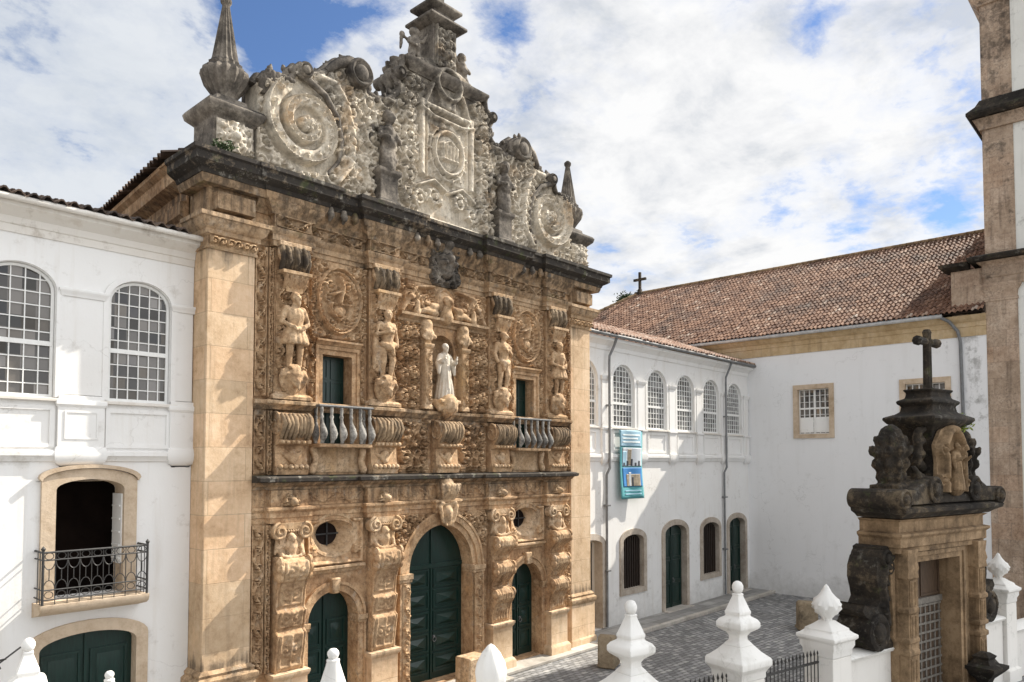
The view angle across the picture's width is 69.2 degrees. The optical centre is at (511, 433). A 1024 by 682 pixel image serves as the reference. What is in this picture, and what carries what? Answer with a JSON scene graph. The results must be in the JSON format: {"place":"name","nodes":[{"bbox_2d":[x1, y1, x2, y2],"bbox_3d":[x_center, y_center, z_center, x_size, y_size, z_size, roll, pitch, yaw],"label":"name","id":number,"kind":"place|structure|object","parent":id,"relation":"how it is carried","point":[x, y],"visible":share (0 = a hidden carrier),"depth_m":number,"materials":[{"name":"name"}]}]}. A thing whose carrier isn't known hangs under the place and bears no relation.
{"place":"outdoors","nodes":[
{"label":"outdoors","id":0,"kind":"place"},
{"bbox_2d":[8,638,47,681],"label":"gate pillar","id":1,"kind":"structure","parent":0,"point":[27,669],"depth_m":12.72,"materials":[{"name":"white paint"}]},
{"bbox_2d":[104,671,114,681],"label":"gate pillar","id":2,"kind":"structure","parent":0,"point":[109,675],"depth_m":12.88,"materials":[{"name":"white paint"}]},
{"bbox_2d":[320,648,345,681],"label":"gate pillar","id":3,"kind":"structure","parent":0,"point":[333,672],"depth_m":11.21,"materials":[{"name":"white paint"}]},
{"bbox_2d":[475,644,506,681],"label":"gate pillar","id":4,"kind":"structure","parent":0,"point":[490,665],"depth_m":12.74,"materials":[{"name":"white paint"}]},
{"bbox_2d":[0,0,983,309],"label":"sky","id":5,"kind":"structure","parent":0,"point":[701,139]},
{"bbox_2d":[599,600,657,681],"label":"gate pillar","id":6,"kind":"structure","parent":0,"point":[630,647],"depth_m":14.67,"materials":[{"name":"white paint"}]},
{"bbox_2d":[590,588,769,643],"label":"pavement","id":7,"kind":"structure","parent":0,"point":[653,620],"depth_m":33.87,"materials":[{"name":"grey stone"}]},
{"bbox_2d":[705,581,771,681],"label":"gate pillar","id":8,"kind":"structure","parent":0,"point":[737,656],"depth_m":16.48,"materials":[{"name":"white paint"}]},
{"bbox_2d":[510,593,1023,681],"bbox_3d":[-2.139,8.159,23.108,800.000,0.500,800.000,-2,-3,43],"label":"ground","id":9,"kind":"structure","parent":0,"point":[684,649],"depth_m":27.74,"materials":[{"name":"grey stone"}]},
{"bbox_2d":[0,185,202,681],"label":"convent wing","id":10,"kind":"structure","parent":9,"relation":"on","point":[97,310],"depth_m":16.73,"materials":[{"name":"white paint"}]},
{"bbox_2d":[0,647,20,668],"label":"iron bracket","id":11,"kind":"object","parent":10,"relation":"attached to","point":[5,658],"visible":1,"depth_m":15.00,"materials":[{"name":"black metal"}]},
{"bbox_2d":[0,254,62,401],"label":"window","id":12,"kind":"structure","parent":10,"relation":"in","point":[26,293],"depth_m":15.83,"materials":[{"name":"white paint"}]},
{"bbox_2d":[39,630,131,681],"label":"door","id":13,"kind":"structure","parent":10,"relation":"in","point":[87,656],"depth_m":16.62,"materials":[{"name":"green wood"}]},
{"bbox_2d":[37,464,140,601],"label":"balcony window","id":14,"kind":"structure","parent":10,"relation":"in","point":[124,509],"depth_m":16.89,"materials":[{"name":"stone"}]},
{"bbox_2d":[101,276,176,407],"bbox_3d":[-8.737,-2.171,17.428,0.230,3.040,1.720,-2,-3,43],"label":"window","id":15,"kind":"structure","parent":10,"relation":"in","point":[135,315],"depth_m":17.47,"materials":[{"name":"white paint"}]},
{"bbox_2d":[101,0,611,681],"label":"church","id":16,"kind":"structure","parent":9,"relation":"on","point":[367,504],"depth_m":21.35,"materials":[{"name":"stone"}]},
{"bbox_2d":[209,137,238,152],"bbox_3d":[-6.888,-6.915,17.818,0.660,0.399,0.786,-2,-3,43],"label":"weed","id":17,"kind":"object","parent":16,"relation":"on","point":[228,147],"visible":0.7,"depth_m":17.72,"materials":[{"name":"green plant"}]},
{"bbox_2d":[307,593,347,681],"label":"door","id":18,"kind":"structure","parent":16,"relation":"in","point":[328,617],"depth_m":20.70,"materials":[{"name":"green wood"}]},
{"bbox_2d":[322,356,343,443],"bbox_3d":[-5.180,-0.934,20.918,0.085,2.500,1.000,-2,-3,43],"label":"window","id":19,"kind":"structure","parent":16,"relation":"in","point":[333,368],"depth_m":21.03,"materials":[{"name":"green wood"}]},
{"bbox_2d":[313,337,362,443],"bbox_3d":[-4.909,-1.153,20.678,0.500,2.920,1.480,-2,-3,43],"label":"window frame","id":20,"kind":"structure","parent":16,"relation":"in","point":[349,351],"depth_m":20.96,"materials":[{"name":"stone"}]},
{"bbox_2d":[409,525,461,681],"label":"door","id":21,"kind":"structure","parent":16,"relation":"in","point":[435,564],"depth_m":23.77,"materials":[{"name":"green wood"}]},
{"bbox_2d":[434,343,457,398],"bbox_3d":[-2.130,-1.871,23.493,0.665,2.001,0.818,-2,-3,43],"label":"statue","id":22,"kind":"object","parent":16,"relation":"in","point":[445,364],"visible":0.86,"depth_m":23.30,"materials":[{"name":"stone"}]},
{"bbox_2d":[516,380,524,447],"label":"window","id":23,"kind":"structure","parent":16,"relation":"in","point":[520,385],"depth_m":26.88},
{"bbox_2d":[512,564,531,655],"bbox_3d":[0.164,6.205,26.502,0.167,3.370,1.640,-2,-3,43],"label":"door","id":24,"kind":"structure","parent":16,"relation":"in","point":[522,582],"depth_m":26.71,"materials":[{"name":"green wood"}]},
{"bbox_2d":[510,365,541,447],"bbox_3d":[0.409,-0.927,26.461,0.500,2.920,1.480,-2,-3,43],"label":"window frame","id":25,"kind":"structure","parent":16,"relation":"in","point":[531,375],"depth_m":26.80,"materials":[{"name":"stone"}]},
{"bbox_2d":[506,675,513,681],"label":"portal step","id":26,"kind":"object","parent":9,"relation":"on","point":[509,678],"visible":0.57,"depth_m":23.80,"materials":[{"name":"stone"}]},
{"bbox_2d":[455,651,480,681],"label":"stone block","id":27,"kind":"structure","parent":26,"relation":"on","point":[465,666],"depth_m":22.84,"materials":[{"name":"stone"}]},
{"bbox_2d":[447,643,597,681],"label":"church step","id":28,"kind":"object","parent":9,"relation":"on","point":[532,662],"visible":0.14,"depth_m":26.15,"materials":[{"name":"stone"}]},
{"bbox_2d":[598,634,619,669],"bbox_3d":[3.349,7.446,25.640,0.617,1.148,0.856,-1,-2,23],"label":"stone bollard","id":29,"kind":"object","parent":9,"relation":"on","point":[607,659],"visible":0.84,"depth_m":25.30,"materials":[{"name":"beige stone"}]},
{"bbox_2d":[612,290,637,301],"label":"tree","id":30,"kind":"object","parent":9,"relation":"on","point":[622,296],"visible":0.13,"depth_m":74.81,"materials":[{"name":"green plant"}]},
{"bbox_2d":[590,322,755,630],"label":"cloister wing","id":31,"kind":"structure","parent":9,"relation":"on","point":[675,538],"depth_m":34.89,"materials":[{"name":"white paint"}]},
{"bbox_2d":[590,357,600,427],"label":"window","id":32,"kind":"structure","parent":31,"relation":"in","point":[592,375],"depth_m":30.83,"materials":[{"name":"white paint"}]},
{"bbox_2d":[611,362,637,429],"bbox_3d":[4.807,-1.666,32.271,0.240,2.950,2.000,-2,-3,43],"label":"window","id":33,"kind":"structure","parent":31,"relation":"in","point":[621,381],"depth_m":32.40,"materials":[{"name":"white paint"}]},
{"bbox_2d":[618,429,643,498],"bbox_3d":[5.113,1.275,32.215,0.336,3.049,1.880,-2,-3,43],"label":"banner","id":34,"kind":"object","parent":31,"relation":"attached to","point":[631,480],"visible":1,"depth_m":32.14,"materials":[{"name":"fabric"}]},
{"bbox_2d":[624,534,639,588],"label":"window","id":35,"kind":"structure","parent":31,"relation":"in","point":[632,542],"depth_m":32.71,"materials":[{"name":"brown wood"}]},
{"bbox_2d":[645,368,669,431],"bbox_3d":[6.661,-1.587,34.288,0.240,2.950,2.000,-2,-3,43],"label":"window","id":36,"kind":"structure","parent":31,"relation":"in","point":[654,387],"depth_m":34.42,"materials":[{"name":"white paint"}]},
{"bbox_2d":[666,525,681,607],"bbox_3d":[7.551,6.252,35.270,0.167,3.900,1.960,-2,-3,43],"label":"door","id":37,"kind":"structure","parent":31,"relation":"in","point":[673,579],"depth_m":35.43,"materials":[{"name":"green wood"}]},
{"bbox_2d":[675,373,696,433],"bbox_3d":[8.420,-1.512,36.201,0.240,2.950,2.000,-2,-3,43],"label":"window","id":38,"kind":"structure","parent":31,"relation":"in","point":[683,393],"depth_m":36.33,"materials":[{"name":"white paint"}]},
{"bbox_2d":[703,522,715,573],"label":"window","id":39,"kind":"structure","parent":31,"relation":"in","point":[709,529],"depth_m":37.95,"materials":[{"name":"brown wood"}]},
{"bbox_2d":[702,377,721,434],"bbox_3d":[10.180,-1.438,38.114,0.240,2.950,2.000,-2,-3,43],"label":"window","id":40,"kind":"structure","parent":31,"relation":"in","point":[709,396],"depth_m":38.28,"materials":[{"name":"white paint"}]},
{"bbox_2d":[727,381,743,436],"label":"window","id":41,"kind":"structure","parent":31,"relation":"in","point":[733,411],"depth_m":40.27,"materials":[{"name":"white paint"}]},
{"bbox_2d":[730,518,740,590],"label":"door","id":42,"kind":"structure","parent":31,"relation":"in","point":[735,574],"depth_m":40.18,"materials":[{"name":"green wood"}]},
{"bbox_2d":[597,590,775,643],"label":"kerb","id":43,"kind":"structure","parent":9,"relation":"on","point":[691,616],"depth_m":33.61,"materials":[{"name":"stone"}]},
{"bbox_2d":[590,229,992,601],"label":"nave","id":44,"kind":"structure","parent":9,"relation":"on","point":[830,349],"depth_m":39.23,"materials":[{"name":"paint"}]},
{"bbox_2d":[793,383,834,438],"bbox_3d":[15.840,-1.192,38.900,2.100,2.820,0.370,-2,-3,43],"label":"window","id":45,"kind":"structure","parent":44,"relation":"in","point":[813,404],"depth_m":38.94,"materials":[{"name":"wood"}]},
{"bbox_2d":[899,376,950,408],"bbox_3d":[19.706,-1.291,35.349,2.200,2.740,0.370,-2,-3,43],"label":"window","id":46,"kind":"structure","parent":44,"relation":"in","point":[944,382],"depth_m":35.50,"materials":[{"name":"stone"}]},
{"bbox_2d":[795,600,817,630],"bbox_3d":[12.448,7.655,31.323,0.881,1.175,0.981,-1,-2,14],"label":"stone bollard","id":47,"kind":"object","parent":9,"relation":"on","point":[806,614],"visible":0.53,"depth_m":30.97,"materials":[{"name":"beige stone"}]},
{"bbox_2d":[851,647,894,681],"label":"boundary wall","id":48,"kind":"structure","parent":9,"relation":"on","point":[869,666],"depth_m":19.27,"materials":[{"name":"white paint"}]},
{"bbox_2d":[837,329,1009,681],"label":"gateway","id":49,"kind":"object","parent":9,"relation":"on","point":[923,601],"visible":1,"depth_m":20.57,"materials":[{"name":"stone"}]},
{"bbox_2d":[918,559,942,681],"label":"door","id":50,"kind":"structure","parent":49,"relation":"in","point":[929,596],"depth_m":21.62,"materials":[{"name":"white metal"}]},
{"bbox_2d":[960,413,975,432],"bbox_3d":[12.926,-0.332,21.651,0.951,0.605,0.952,0,-2,-8],"label":"weed","id":51,"kind":"object","parent":49,"relation":"on","point":[963,429],"visible":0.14,"depth_m":21.45,"materials":[{"name":"green plant"}]},
{"bbox_2d":[937,0,1023,618],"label":"bell tower","id":52,"kind":"structure","parent":9,"relation":"on","point":[993,280],"depth_m":33.26,"materials":[{"name":"paint"}]},
{"bbox_2d":[986,615,1005,681],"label":"boundary wall","id":53,"kind":"structure","parent":9,"relation":"on","point":[995,638],"depth_m":23.39,"materials":[{"name":"white paint"}]},
{"bbox_2d":[987,553,1021,681],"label":"gate pillar","id":54,"kind":"structure","parent":9,"relation":"on","point":[1005,590],"depth_m":23.79,"materials":[{"name":"white paint"}]},
{"bbox_2d":[1017,618,1023,675],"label":"boundary wall","id":55,"kind":"structure","parent":9,"relation":"on","point":[1020,635],"depth_m":24.39,"materials":[{"name":"white paint"}]},
{"bbox_3d":[6.497,7.162,17.571,2.620,1.060,0.720,2,-3,-35],"label":"boundary wall","id":56,"kind":"object","parent":9,"relation":"on","visible":0},
{"bbox_2d":[766,650,818,681],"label":"iron fence","id":57,"kind":"object","parent":56,"relation":"on","point":[792,668],"visible":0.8,"depth_m":17.87,"materials":[{"name":"black metal"}]},
{"bbox_3d":[3.730,7.086,15.649,2.480,1.060,0.720,2,-3,-35],"label":"boundary wall","id":58,"kind":"object","parent":9,"relation":"on","visible":0},
{"bbox_2d":[690,673,726,681],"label":"iron fence","id":59,"kind":"object","parent":58,"relation":"on","point":[713,678],"visible":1,"depth_m":16.17,"materials":[{"name":"black metal"}]},
{"bbox_2d":[796,584,858,681],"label":"gate pillar","id":60,"kind":"structure","parent":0,"point":[829,639],"depth_m":18.38,"materials":[{"name":"white paint"}]}
]}

